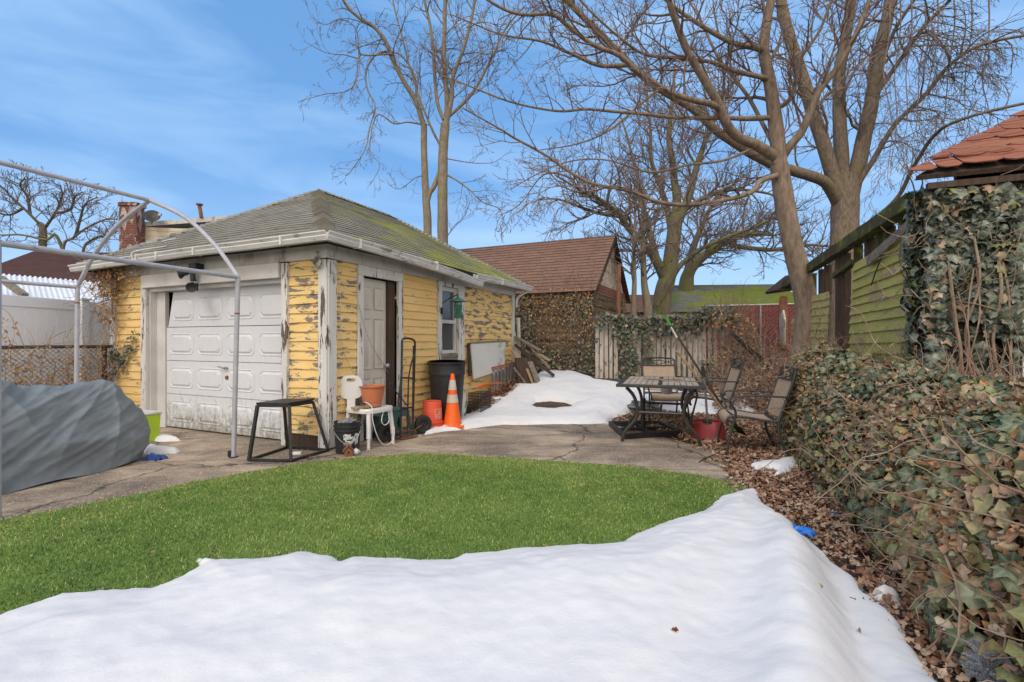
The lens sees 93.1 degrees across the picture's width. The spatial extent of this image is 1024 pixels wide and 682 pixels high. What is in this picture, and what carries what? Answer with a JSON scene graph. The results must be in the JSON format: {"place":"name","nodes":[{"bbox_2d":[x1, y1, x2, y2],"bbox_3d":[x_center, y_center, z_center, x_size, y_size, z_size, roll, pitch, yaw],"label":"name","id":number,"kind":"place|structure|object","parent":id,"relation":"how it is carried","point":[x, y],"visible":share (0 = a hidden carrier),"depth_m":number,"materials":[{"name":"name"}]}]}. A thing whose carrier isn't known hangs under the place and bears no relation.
{"place":"outdoors","nodes":[
{"label":"outdoors","id":0,"kind":"place"},
{"bbox_2d":[2,251,107,281],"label":"neighbour house","id":1,"kind":"structure","parent":0,"point":[41,264],"depth_m":14.80,"materials":[{"name":"red"}]},
{"bbox_2d":[0,423,742,519],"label":"patio","id":2,"kind":"structure","parent":0,"point":[591,443],"depth_m":5.16,"materials":[{"name":"concrete"}]},
{"bbox_2d":[2,345,113,385],"bbox_3d":[-6.109,0.637,6.402,0.056,1.162,1.500,0,0,21],"label":"chain link fence","id":3,"kind":"object","parent":2,"relation":"on","point":[63,346],"visible":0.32,"depth_m":6.45,"materials":[{"name":"metal"}]},
{"bbox_2d":[2,379,150,494],"bbox_3d":[-4.433,0.619,3.809,0.910,1.174,2.907,0,0,16],"label":"covered motorcycle","id":4,"kind":"object","parent":2,"relation":"on","point":[51,433],"visible":0.99,"depth_m":4.28,"materials":[{"name":"grey fabric"}]},
{"bbox_2d":[0,160,240,517],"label":"canopy","id":5,"kind":"object","parent":2,"relation":"on","point":[91,257],"visible":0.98,"depth_m":5.03,"materials":[{"name":"metal"}]},
{"bbox_2d":[143,410,161,441],"bbox_3d":[-4.474,1.038,5.889,0.339,0.359,0.238,0,0,25],"label":"storage tub","id":6,"kind":"object","parent":2,"relation":"on","point":[152,417],"visible":0.37,"depth_m":5.86,"materials":[{"name":"plastic"}]},
{"bbox_2d":[141,452,167,460],"bbox_3d":[-3.649,1.171,4.955,0.245,0.085,0.159,0,0,0],"label":"blue rag","id":7,"kind":"object","parent":2,"relation":"on","point":[152,456],"visible":1,"depth_m":4.93,"materials":[{"name":"fabric"}]},
{"bbox_2d":[144,444,179,454],"bbox_3d":[-3.909,1.198,5.293,0.721,0.117,0.396,0,0,24],"label":"snow patch","id":8,"kind":"object","parent":2,"relation":"on","point":[155,449],"visible":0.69,"depth_m":5.21,"materials":[{"name":"white snow"}]},
{"bbox_2d":[154,434,179,441],"bbox_3d":[-4.270,1.200,5.944,0.656,0.113,0.328,0,0,36],"label":"snow patch","id":9,"kind":"object","parent":2,"relation":"on","point":[164,438],"visible":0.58,"depth_m":5.85,"materials":[{"name":"white snow"}]},
{"bbox_2d":[247,398,328,462],"bbox_3d":[-2.322,0.918,5.115,0.567,0.589,0.629,0,0,11],"label":"metal stand","id":10,"kind":"object","parent":2,"relation":"on","point":[284,403],"visible":1,"depth_m":5.00,"materials":[{"name":"black metal"}]},
{"bbox_2d":[293,451,301,455],"bbox_3d":[-2.265,1.183,5.088,0.100,0.048,0.047,0,0,-11],"label":"cup","id":11,"kind":"object","parent":2,"relation":"on","point":[298,453],"visible":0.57,"depth_m":5.07,"materials":[{"name":"white plastic"}]},
{"bbox_2d":[333,419,361,453],"bbox_3d":[-1.793,1.044,5.274,0.304,0.341,0.325,0,0,0],"label":"bucket","id":12,"kind":"object","parent":2,"relation":"on","point":[346,433],"visible":0.84,"depth_m":5.17,"materials":[{"name":"black plastic"}]},
{"bbox_2d":[337,417,358,422],"bbox_3d":[-1.780,0.910,5.287,0.270,0.150,0.256,0,0,-32],"label":"plastic bag","id":13,"kind":"object","parent":12,"relation":"in","point":[349,420],"visible":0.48,"depth_m":5.25,"materials":[{"name":"white plastic"}]},
{"bbox_2d":[343,444,353,456],"bbox_3d":[-1.721,1.147,5.106,0.116,0.122,0.096,0,0,-17],"label":"birdhouse","id":14,"kind":"object","parent":2,"relation":"on","point":[348,449],"visible":0.98,"depth_m":5.07,"materials":[{"name":"wood"}]},
{"bbox_2d":[353,448,359,454],"bbox_3d":[-1.645,1.173,5.139,0.068,0.081,0.072,0,0,14],"label":"pebble","id":15,"kind":"object","parent":2,"relation":"on","point":[356,451],"visible":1,"depth_m":5.11,"materials":[{"name":"white stone"}]},
{"bbox_2d":[340,375,394,449],"bbox_3d":[-1.681,0.808,5.653,0.477,0.820,0.448,0,0,28],"label":"shower bench","id":16,"kind":"object","parent":2,"relation":"on","point":[350,392],"visible":0.77,"depth_m":5.59,"materials":[{"name":"white plastic"}]},
{"bbox_2d":[351,405,369,409],"bbox_3d":[-1.715,0.751,5.495,0.100,0.024,0.200,0,0,29],"label":"wooden plaque","id":17,"kind":"object","parent":16,"relation":"on","point":[360,407],"visible":0.9,"depth_m":5.47,"materials":[{"name":"beige wood"}]},
{"bbox_2d":[359,384,385,406],"bbox_3d":[-1.633,0.639,5.680,0.304,0.240,0.304,0,0,0],"label":"plant pot","id":18,"kind":"object","parent":16,"relation":"on","point":[372,395],"visible":0.91,"depth_m":5.58,"materials":[{"name":"plastic"}]},
{"bbox_2d":[360,402,394,445],"bbox_3d":[-1.523,0.943,5.579,0.218,0.513,0.372,0,0,36],"label":"hose cord","id":19,"kind":"object","parent":16,"relation":"hanging from","point":[382,423],"visible":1,"depth_m":5.51,"materials":[{"name":"white plastic"}]},
{"bbox_2d":[389,383,407,405],"bbox_3d":[-1.370,0.646,5.828,0.037,0.305,0.308,0,0,31],"label":"tool handle","id":20,"kind":"object","parent":16,"relation":"on","point":[392,387],"visible":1,"depth_m":5.81,"materials":[{"name":"black plastic"}]},
{"bbox_2d":[0,453,746,614],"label":"turf mat","id":21,"kind":"object","parent":2,"relation":"on","point":[292,547],"visible":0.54,"depth_m":3.24,"materials":[{"name":"green plant"}]},
{"bbox_2d":[364,413,398,440],"bbox_3d":[-1.643,1.068,6.086,0.300,0.300,0.400,0,0,26],"label":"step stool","id":22,"kind":"object","parent":2,"relation":"on","point":[377,419],"visible":0.34,"depth_m":5.97,"materials":[{"name":"green plastic"}]},
{"bbox_2d":[381,406,411,437],"bbox_3d":[-1.493,1.038,6.206,0.300,0.360,0.400,0,0,26],"label":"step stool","id":23,"kind":"object","parent":2,"relation":"on","point":[396,413],"visible":0.35,"depth_m":6.17,"materials":[{"name":"green plastic"}]},
{"bbox_2d":[376,337,431,442],"bbox_3d":[-1.323,0.581,6.050,0.212,1.258,0.895,0,0,32],"label":"hand truck","id":24,"kind":"object","parent":2,"relation":"on","point":[421,424],"visible":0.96,"depth_m":6.13,"materials":[{"name":"black metal"}]},
{"bbox_2d":[422,400,443,426],"bbox_3d":[-1.097,1.014,6.650,0.316,0.385,0.316,0,0,0],"label":"bucket","id":25,"kind":"object","parent":2,"relation":"on","point":[432,410],"visible":0.7,"depth_m":6.54,"materials":[{"name":"orange plastic"}]},
{"bbox_2d":[427,360,466,420],"bbox_3d":[-0.941,0.738,7.008,0.574,0.959,0.574,0,0,0],"label":"trash can","id":26,"kind":"object","parent":2,"relation":"on","point":[440,372],"visible":0.72,"depth_m":6.80,"materials":[{"name":"black plastic"}]},
{"bbox_2d":[608,398,679,438],"bbox_3d":[1.760,0.988,6.455,0.778,0.450,0.989,0,0,0],"label":"umbrella base","id":27,"kind":"object","parent":2,"relation":"on","point":[640,425],"visible":0.8,"depth_m":6.46,"materials":[{"name":"black metal"}]},
{"bbox_2d":[616,376,705,446],"bbox_3d":[1.890,0.860,6.154,0.980,0.723,1.380,0,0,18],"label":"patio table","id":28,"kind":"object","parent":2,"relation":"on","point":[637,382],"visible":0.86,"depth_m":5.78,"materials":[{"name":"brown metal"}]},
{"bbox_2d":[645,379,699,381],"bbox_3d":[2.011,0.492,6.098,0.643,0.014,0.259,0,0,15],"label":"slat","id":29,"kind":"object","parent":28,"relation":"on","point":[676,380],"visible":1,"depth_m":6.00,"materials":[{"name":"grey wood"}]},
{"bbox_2d":[699,443,724,462],"bbox_3d":[2.083,1.162,5.080,0.094,0.094,0.703,0,0,40],"label":"twig","id":30,"kind":"object","parent":2,"relation":"on","point":[713,454],"visible":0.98,"depth_m":5.07,"materials":[{"name":"brown wood"}]},
{"bbox_2d":[0,0,1023,301],"label":"sky","id":31,"kind":"structure","parent":0,"point":[179,105],"materials":[{"name":"blue"}]},
{"bbox_2d":[660,388,676,393],"bbox_3d":[2.315,0.737,7.209,0.224,0.095,0.187,0,0,36],"label":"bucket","id":32,"kind":"object","parent":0,"point":[666,391],"visible":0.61,"depth_m":7.15,"materials":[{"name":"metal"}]},
{"bbox_2d":[395,362,976,681],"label":"ground","id":33,"kind":"structure","parent":0,"point":[549,404],"depth_m":3.38,"materials":[{"name":"soil"}]},
{"bbox_2d":[2,273,108,302],"bbox_3d":[-9.976,-0.192,10.300,2.466,2.820,4.224,0,0,-43],"label":"carport","id":34,"kind":"object","parent":33,"relation":"on","point":[36,291],"visible":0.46,"depth_m":10.08,"materials":[{"name":"white plastic"}]},
{"bbox_2d":[2,294,109,385],"bbox_3d":[-6.769,0.259,7.150,0.160,1.919,2.303,0,0,3],"label":"vinyl fence","id":35,"kind":"object","parent":33,"relation":"on","point":[39,318],"visible":0.31,"depth_m":7.07,"materials":[{"name":"white plastic"}]},
{"bbox_2d":[0,158,123,251],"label":"bare tree","id":36,"kind":"object","parent":33,"relation":"on","point":[43,238],"visible":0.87,"depth_m":16.58,"materials":[{"name":"brown plant"}]},
{"bbox_2d":[2,298,133,386],"bbox_3d":[-6.013,0.341,6.324,1.239,2.102,2.443,0,0,17],"label":"dead vine","id":37,"kind":"object","parent":33,"relation":"on","point":[69,363],"visible":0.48,"depth_m":6.39,"materials":[{"name":"orange plant"}]},
{"bbox_2d":[117,202,227,249],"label":"neighbour house","id":38,"kind":"structure","parent":33,"relation":"on","point":[135,229],"depth_m":14.86,"materials":[{"name":"beige"}]},
{"bbox_2d":[143,210,161,225],"bbox_3d":[-10.811,-3.775,14.736,0.718,0.480,0.327,0,0,16],"label":"satellite dish","id":39,"kind":"object","parent":38,"relation":"attached to","point":[151,216],"visible":1,"depth_m":14.80,"materials":[{"name":"black metal"}]},
{"bbox_2d":[196,203,202,217],"bbox_3d":[-9.848,-4.103,15.300,0.210,0.447,0.200,0,0,0],"label":"vent pipe","id":40,"kind":"object","parent":38,"relation":"on","point":[200,205],"visible":1,"depth_m":15.25,"materials":[{"name":"metal"}]},
{"bbox_2d":[67,188,532,448],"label":"garage","id":41,"kind":"structure","parent":33,"relation":"on","point":[179,365],"depth_m":6.36,"materials":[{"name":"yellow paint"}]},
{"bbox_2d":[64,231,148,370],"bbox_3d":[-5.772,-0.555,6.925,1.367,1.950,0.840,0,0,20],"label":"dead vine","id":42,"kind":"object","parent":41,"relation":"hanging from","point":[106,283],"visible":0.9,"depth_m":6.93,"materials":[{"name":"orange plant"}]},
{"bbox_2d":[104,329,135,380],"bbox_3d":[-5.646,0.262,6.966,0.649,1.108,0.490,0,0,0],"label":"climbing ivy","id":43,"kind":"object","parent":41,"relation":"attached to","point":[120,359],"visible":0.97,"depth_m":6.94,"materials":[{"name":"green plant"}]},
{"bbox_2d":[131,238,175,259],"bbox_3d":[-4.707,-1.203,6.399,0.512,0.323,0.132,0,0,-13],"label":"cable","id":44,"kind":"object","parent":41,"relation":"attached to","point":[152,248],"visible":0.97,"depth_m":6.38,"materials":[{"name":"white paint"}]},
{"bbox_2d":[167,284,280,438],"bbox_3d":[-3.732,0.237,6.271,2.436,1.901,0.091,0,0,25],"label":"overhead door","id":45,"kind":"structure","parent":41,"relation":"in","point":[190,343],"depth_m":6.29,"materials":[{"name":"white metal"}]},
{"bbox_2d":[313,251,321,267],"bbox_3d":[-2.153,-0.898,5.365,0.122,0.193,0.044,0,0,25],"label":"wire coil","id":46,"kind":"object","parent":41,"relation":"hanging from","point":[316,257],"visible":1,"depth_m":5.37,"materials":[{"name":"metal"}]},
{"bbox_2d":[334,262,387,385],"bbox_3d":[-1.736,-0.148,5.713,0.210,1.484,0.790,0,0,42],"label":"hanging wire","id":47,"kind":"object","parent":41,"relation":"hanging from","point":[340,323],"visible":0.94,"depth_m":5.54,"materials":[{"name":"metal"}]},
{"bbox_2d":[364,278,389,432],"bbox_3d":[-1.743,0.191,6.135,0.135,1.949,0.526,0,0,25],"label":"side door","id":48,"kind":"structure","parent":41,"relation":"in","point":[374,290],"depth_m":6.20,"materials":[{"name":"metal"}]},
{"bbox_2d":[442,286,455,353],"bbox_3d":[-1.034,-0.325,7.689,0.052,1.049,0.491,0,0,25],"label":"window","id":49,"kind":"structure","parent":41,"relation":"in","point":[448,320],"depth_m":7.75,"materials":[{"name":"white glass"}]},
{"bbox_2d":[441,294,466,317],"bbox_3d":[-0.888,-0.534,7.434,0.395,0.372,0.270,0,0,0],"label":"lantern","id":50,"kind":"object","parent":41,"relation":"attached to","point":[457,311],"visible":1,"depth_m":7.39,"materials":[{"name":"metal"}]},
{"bbox_2d":[467,340,505,378],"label":"wall panel","id":51,"kind":"structure","parent":41,"relation":"attached to","point":[486,356],"depth_m":8.58,"materials":[{"name":"grey wood"}]},
{"bbox_2d":[513,332,517,361],"bbox_3d":[0.061,0.175,9.875,0.120,0.716,0.198,0,0,-28],"label":"plank","id":52,"kind":"object","parent":41,"relation":"attached to","point":[515,348],"visible":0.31,"depth_m":9.88,"materials":[{"name":"white paint"}]},
{"bbox_2d":[290,0,545,242],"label":"bare tree","id":53,"kind":"object","parent":33,"relation":"on","point":[441,179],"visible":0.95,"depth_m":12.80,"materials":[{"name":"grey plant"}]},
{"bbox_2d":[462,387,466,415],"bbox_3d":[-0.786,0.967,7.402,0.189,0.655,0.188,0,0,42],"label":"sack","id":54,"kind":"object","parent":33,"relation":"on","point":[464,404],"visible":0.2,"depth_m":7.36,"materials":[{"name":"white plastic"}]},
{"bbox_2d":[0,488,936,681],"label":"snow","id":55,"kind":"structure","parent":33,"relation":"on","point":[728,586],"depth_m":1.89,"materials":[{"name":"white snow"}]},
{"bbox_2d":[792,524,816,537],"bbox_3d":[1.726,1.131,2.898,0.164,0.061,0.136,0,0,29],"label":"rubber glove","id":56,"kind":"object","parent":55,"relation":"on","point":[804,531],"visible":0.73,"depth_m":2.86,"materials":[{"name":"blue rubber"}]},
{"bbox_2d":[468,391,490,413],"bbox_3d":[-0.513,0.997,7.726,0.231,0.371,0.351,0,0,25],"label":"wire basket","id":57,"kind":"object","parent":33,"relation":"on","point":[472,399],"visible":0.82,"depth_m":7.67,"materials":[{"name":"metal"}]},
{"bbox_2d":[466,373,523,413],"bbox_3d":[-0.194,0.931,8.802,0.492,0.550,2.564,0,0,25],"label":"leaf debris","id":58,"kind":"object","parent":33,"relation":"on","point":[511,385],"visible":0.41,"depth_m":8.63,"materials":[{"name":"brown plant"}]},
{"bbox_2d":[474,382,500,389],"bbox_3d":[-0.420,0.763,8.456,0.071,0.060,1.174,0,0,20],"label":"orange strap","id":59,"kind":"object","parent":58,"relation":"on","point":[477,387],"visible":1,"depth_m":8.37,"materials":[{"name":"orange plastic"}]},
{"bbox_2d":[490,362,515,395],"bbox_3d":[-0.134,0.702,9.218,0.186,0.561,1.326,0,0,23],"label":"ladder","id":60,"kind":"object","parent":33,"relation":"on","point":[507,373],"visible":0.77,"depth_m":9.11,"materials":[{"name":"metal"}]},
{"bbox_2d":[395,235,630,375],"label":"stone garage","id":61,"kind":"structure","parent":33,"relation":"on","point":[587,252],"depth_m":11.93,"materials":[{"name":"brown stone"}]},
{"bbox_2d":[498,254,614,371],"bbox_3d":[0.862,-0.332,11.204,3.763,3.471,1.550,0,0,25],"label":"dead vine","id":62,"kind":"object","parent":61,"relation":"hanging from","point":[556,302],"visible":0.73,"depth_m":11.14,"materials":[{"name":"orange plant"}]},
{"bbox_2d":[512,271,608,375],"bbox_3d":[0.761,-0.062,11.290,3.383,3.447,1.346,0,0,21],"label":"climbing ivy","id":63,"kind":"object","parent":61,"relation":"attached to","point":[588,369],"visible":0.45,"depth_m":11.07,"materials":[{"name":"green plant"}]},
{"bbox_2d":[514,367,525,382],"bbox_3d":[0.191,0.707,9.275,0.330,0.423,0.080,0,0,9],"label":"plank","id":64,"kind":"object","parent":33,"relation":"on","point":[521,377],"visible":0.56,"depth_m":9.24,"materials":[{"name":"grey wood"}]},
{"bbox_2d":[524,358,534,383],"bbox_3d":[0.291,0.674,9.421,0.354,0.694,0.392,0,0,0],"label":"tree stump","id":65,"kind":"object","parent":33,"relation":"on","point":[526,376],"visible":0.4,"depth_m":9.34,"materials":[{"name":"brown wood"}]},
{"bbox_2d":[515,357,524,382],"bbox_3d":[0.187,0.638,9.330,0.220,0.638,0.177,0,0,-33],"label":"plank","id":66,"kind":"object","parent":65,"relation":"on","point":[519,364],"visible":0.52,"depth_m":9.30,"materials":[{"name":"brown wood"}]},
{"bbox_2d":[511,350,520,357],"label":"plank","id":67,"kind":"object","parent":66,"relation":"on","point":[515,353],"visible":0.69,"depth_m":9.54,"materials":[{"name":"beige wood"}]},
{"bbox_2d":[527,361,539,382],"bbox_3d":[0.432,0.618,9.325,0.248,0.444,0.140,0,0,42],"label":"plank","id":68,"kind":"object","parent":33,"relation":"on","point":[533,371],"visible":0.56,"depth_m":9.31,"materials":[{"name":"grey wood"}]},
{"bbox_2d":[420,370,755,435],"bbox_3d":[1.391,0.950,11.264,5.292,0.613,10.332,0,0,0],"label":"snow patch","id":69,"kind":"object","parent":33,"relation":"on","point":[590,399],"visible":0.59,"depth_m":7.99,"materials":[{"name":"white snow"}]},
{"bbox_2d":[443,373,463,427],"bbox_3d":[-0.828,0.818,6.750,0.340,0.730,0.340,0,0,0],"label":"traffic cone","id":70,"kind":"object","parent":69,"relation":"on","point":[452,417],"visible":0.94,"depth_m":6.68,"materials":[{"name":"orange plastic"}]},
{"bbox_2d":[526,368,533,382],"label":"plank","id":71,"kind":"object","parent":69,"relation":"on","point":[529,375],"visible":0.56,"depth_m":9.25,"materials":[{"name":"beige wood"}]},
{"bbox_2d":[514,344,554,376],"bbox_3d":[0.442,0.378,9.625,0.830,0.643,0.080,0,0,18],"label":"plank","id":72,"kind":"object","parent":69,"relation":"on","point":[533,359],"visible":1,"depth_m":9.59,"materials":[{"name":"brown wood"}]},
{"bbox_2d":[526,341,550,368],"bbox_3d":[0.516,0.281,9.675,0.547,0.550,0.060,0,0,28],"label":"plank","id":73,"kind":"object","parent":72,"relation":"on","point":[540,358],"visible":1,"depth_m":9.62,"materials":[{"name":"brown wood"}]},
{"bbox_2d":[514,336,541,350],"bbox_3d":[0.331,0.054,9.800,0.549,0.306,0.180,0,0,22],"label":"plank","id":74,"kind":"object","parent":73,"relation":"on","point":[529,344],"visible":1,"depth_m":9.74,"materials":[{"name":"grey wood"}]},
{"bbox_2d":[537,352,550,360],"bbox_3d":[0.634,0.315,9.700,0.276,0.180,0.120,0,0,22],"label":"plank","id":75,"kind":"object","parent":73,"relation":"on","point":[543,356],"visible":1,"depth_m":9.66,"materials":[{"name":"beige wood"}]},
{"bbox_2d":[617,264,620,371],"bbox_3d":[2.333,-0.492,10.600,0.093,2.350,0.087,0,0,23],"label":"steel post","id":76,"kind":"object","parent":33,"relation":"on","point":[619,288],"visible":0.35,"depth_m":10.56,"materials":[{"name":"brown metal"}]},
{"bbox_2d":[625,295,653,361],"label":"red roof shed","id":77,"kind":"structure","parent":33,"relation":"on","point":[639,302],"depth_m":17.85,"materials":[{"name":"brown wood"}]},
{"bbox_2d":[604,172,675,356],"bbox_3d":[3.077,-1.977,12.644,2.173,4.938,2.220,0,0,35],"label":"bare tree","id":78,"kind":"object","parent":33,"relation":"on","point":[633,268],"visible":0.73,"depth_m":12.44,"materials":[{"name":"brown plant"}]},
{"bbox_2d":[627,400,659,411],"bbox_3d":[2.166,1.109,8.011,0.558,0.293,0.348,0,0,0],"label":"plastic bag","id":79,"kind":"object","parent":33,"relation":"on","point":[632,408],"visible":0.38,"depth_m":7.91,"materials":[{"name":"white plastic"}]},
{"bbox_2d":[401,0,900,362],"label":"bare tree","id":80,"kind":"object","parent":33,"relation":"on","point":[777,151],"visible":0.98,"depth_m":6.75,"materials":[{"name":"brown plant"}]},
{"bbox_2d":[614,163,694,356],"bbox_3d":[3.643,-2.153,12.636,1.847,5.308,2.058,0,0,36],"label":"bare tree","id":81,"kind":"object","parent":33,"relation":"on","point":[646,298],"visible":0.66,"depth_m":12.60,"materials":[{"name":"brown plant"}]},
{"bbox_2d":[595,313,730,380],"bbox_3d":[3.031,0.140,9.907,2.646,1.432,0.128,0,0,13],"label":"picket fence","id":82,"kind":"object","parent":33,"relation":"on","point":[603,358],"visible":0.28,"depth_m":9.85,"materials":[{"name":"white paint"}]},
{"bbox_2d":[593,285,755,379],"bbox_3d":[3.168,0.044,9.674,3.067,2.268,0.912,0,0,12],"label":"climbing ivy","id":83,"kind":"object","parent":82,"relation":"attached to","point":[687,320],"visible":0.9,"depth_m":9.69,"materials":[{"name":"green plant"}]},
{"bbox_2d":[502,23,825,349],"bbox_3d":[4.369,-4.550,14.574,9.377,9.666,5.678,0,0,0],"label":"bare tree","id":84,"kind":"object","parent":33,"relation":"on","point":[665,284],"visible":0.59,"depth_m":14.26,"materials":[{"name":"brown plant"}]},
{"bbox_2d":[641,357,689,420],"bbox_3d":[2.323,0.732,7.450,0.632,0.959,0.695,0,0,3],"label":"patio chair","id":85,"kind":"object","parent":33,"relation":"on","point":[658,370],"visible":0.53,"depth_m":7.70,"materials":[{"name":"beige fabric"}]},
{"bbox_2d":[664,316,734,432],"bbox_3d":[2.428,0.429,6.272,0.876,1.512,0.038,0,0,12],"label":"garden rake","id":86,"kind":"object","parent":33,"relation":"on","point":[687,351],"visible":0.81,"depth_m":6.28,"materials":[{"name":"brown wood"}]},
{"bbox_2d":[692,366,726,443],"bbox_3d":[2.361,0.754,5.836,0.380,0.910,0.261,0,0,13],"label":"snow shovel","id":87,"kind":"object","parent":33,"relation":"on","point":[705,428],"visible":0.88,"depth_m":5.86,"materials":[{"name":"red plastic"}]},
{"bbox_2d":[676,350,745,435],"bbox_3d":[2.473,0.692,6.005,1.039,1.169,0.160,0,0,-10],"label":"shovel","id":88,"kind":"object","parent":33,"relation":"on","point":[737,428],"visible":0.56,"depth_m":5.96,"materials":[{"name":"beige wood"}]},
{"bbox_2d":[683,357,744,430],"bbox_3d":[2.709,0.699,6.540,0.695,0.959,0.632,0,0,11],"label":"patio chair","id":89,"kind":"object","parent":33,"relation":"on","point":[732,378],"visible":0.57,"depth_m":6.41,"materials":[{"name":"beige fabric"}]},
{"bbox_2d":[641,284,793,365],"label":"mossy garage","id":90,"kind":"structure","parent":33,"relation":"on","point":[679,297],"depth_m":16.07,"materials":[{"name":"green"}]},
{"bbox_2d":[424,0,1023,345],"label":"bare tree","id":91,"kind":"object","parent":33,"relation":"on","point":[840,180],"visible":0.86,"depth_m":10.48,"materials":[{"name":"brown plant"}]},
{"bbox_2d":[686,277,787,389],"bbox_3d":[4.264,-0.036,9.295,1.952,2.405,1.683,0,0,0],"label":"dead vine","id":92,"kind":"object","parent":33,"relation":"on","point":[749,327],"visible":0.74,"depth_m":9.16,"materials":[{"name":"orange plant"}]},
{"bbox_2d":[702,303,794,376],"bbox_3d":[5.189,0.057,10.534,1.963,1.722,0.079,0,0,21],"label":"red slat fence","id":93,"kind":"object","parent":33,"relation":"on","point":[773,311],"visible":0.29,"depth_m":10.45,"materials":[{"name":"wood"}]},
{"bbox_2d":[717,366,796,458],"bbox_3d":[2.629,0.745,5.238,0.695,0.959,0.632,0,0,14],"label":"patio chair","id":94,"kind":"object","parent":33,"relation":"on","point":[783,387],"visible":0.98,"depth_m":5.16,"materials":[{"name":"beige fabric"}]},
{"bbox_2d":[685,313,830,415],"bbox_3d":[4.436,0.681,8.443,3.328,2.470,2.841,0,0,0],"label":"brush pile","id":95,"kind":"object","parent":33,"relation":"on","point":[756,374],"visible":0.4,"depth_m":8.19,"materials":[{"name":"brown plant"}]},
{"bbox_2d":[730,332,768,367],"bbox_3d":[4.253,0.154,8.700,0.634,0.643,0.100,0,0,42],"label":"fallen timber","id":96,"kind":"object","parent":95,"relation":"on","point":[736,337],"visible":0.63,"depth_m":8.72,"materials":[{"name":"brown wood"}]},
{"bbox_2d":[746,346,765,360],"bbox_3d":[4.346,0.227,8.650,0.326,0.282,0.140,0,0,20],"label":"fallen timber","id":97,"kind":"object","parent":95,"relation":"on","point":[752,350],"visible":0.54,"depth_m":8.59,"materials":[{"name":"brown wood"}]},
{"bbox_2d":[659,151,882,291],"bbox_3d":[8.805,-3.357,16.744,7.621,6.700,4.180,0,0,0],"label":"bare tree","id":98,"kind":"object","parent":33,"relation":"on","point":[691,267],"visible":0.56,"depth_m":16.62,"materials":[{"name":"brown plant"}]},
{"bbox_2d":[749,456,798,479],"bbox_3d":[2.544,1.198,4.668,0.477,0.116,0.965,0,0,45],"label":"snow patch","id":99,"kind":"object","parent":33,"relation":"on","point":[783,464],"visible":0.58,"depth_m":4.54,"materials":[{"name":"white snow"}]},
{"bbox_2d":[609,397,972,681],"bbox_3d":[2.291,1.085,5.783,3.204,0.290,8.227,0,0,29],"label":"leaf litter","id":100,"kind":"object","parent":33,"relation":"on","point":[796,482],"visible":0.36,"depth_m":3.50,"materials":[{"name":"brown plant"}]},
{"bbox_2d":[742,305,1023,681],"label":"ivy hedge","id":101,"kind":"object","parent":33,"relation":"on","point":[916,466],"visible":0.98,"depth_m":2.30,"materials":[{"name":"green plant"}]},
{"bbox_2d":[871,584,901,605],"bbox_3d":[1.786,1.208,2.308,0.255,0.097,0.225,0,0,0],"label":"snow patch","id":102,"kind":"object","parent":33,"relation":"on","point":[885,589],"visible":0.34,"depth_m":2.29,"materials":[{"name":"white snow"}]},
{"bbox_2d":[765,110,1023,376],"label":"old shed","id":103,"kind":"structure","parent":33,"relation":"on","point":[997,150],"depth_m":4.08,"materials":[{"name":"green wood"}]},
{"bbox_2d":[869,162,1023,377],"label":"climbing ivy","id":104,"kind":"object","parent":103,"relation":"attached to","point":[961,252],"visible":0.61,"depth_m":3.12,"materials":[{"name":"green plant"}]},
{"bbox_2d":[957,638,1023,681],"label":"rock","id":105,"kind":"object","parent":33,"relation":"on","point":[976,668],"visible":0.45,"depth_m":1.65,"materials":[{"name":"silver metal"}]}
]}

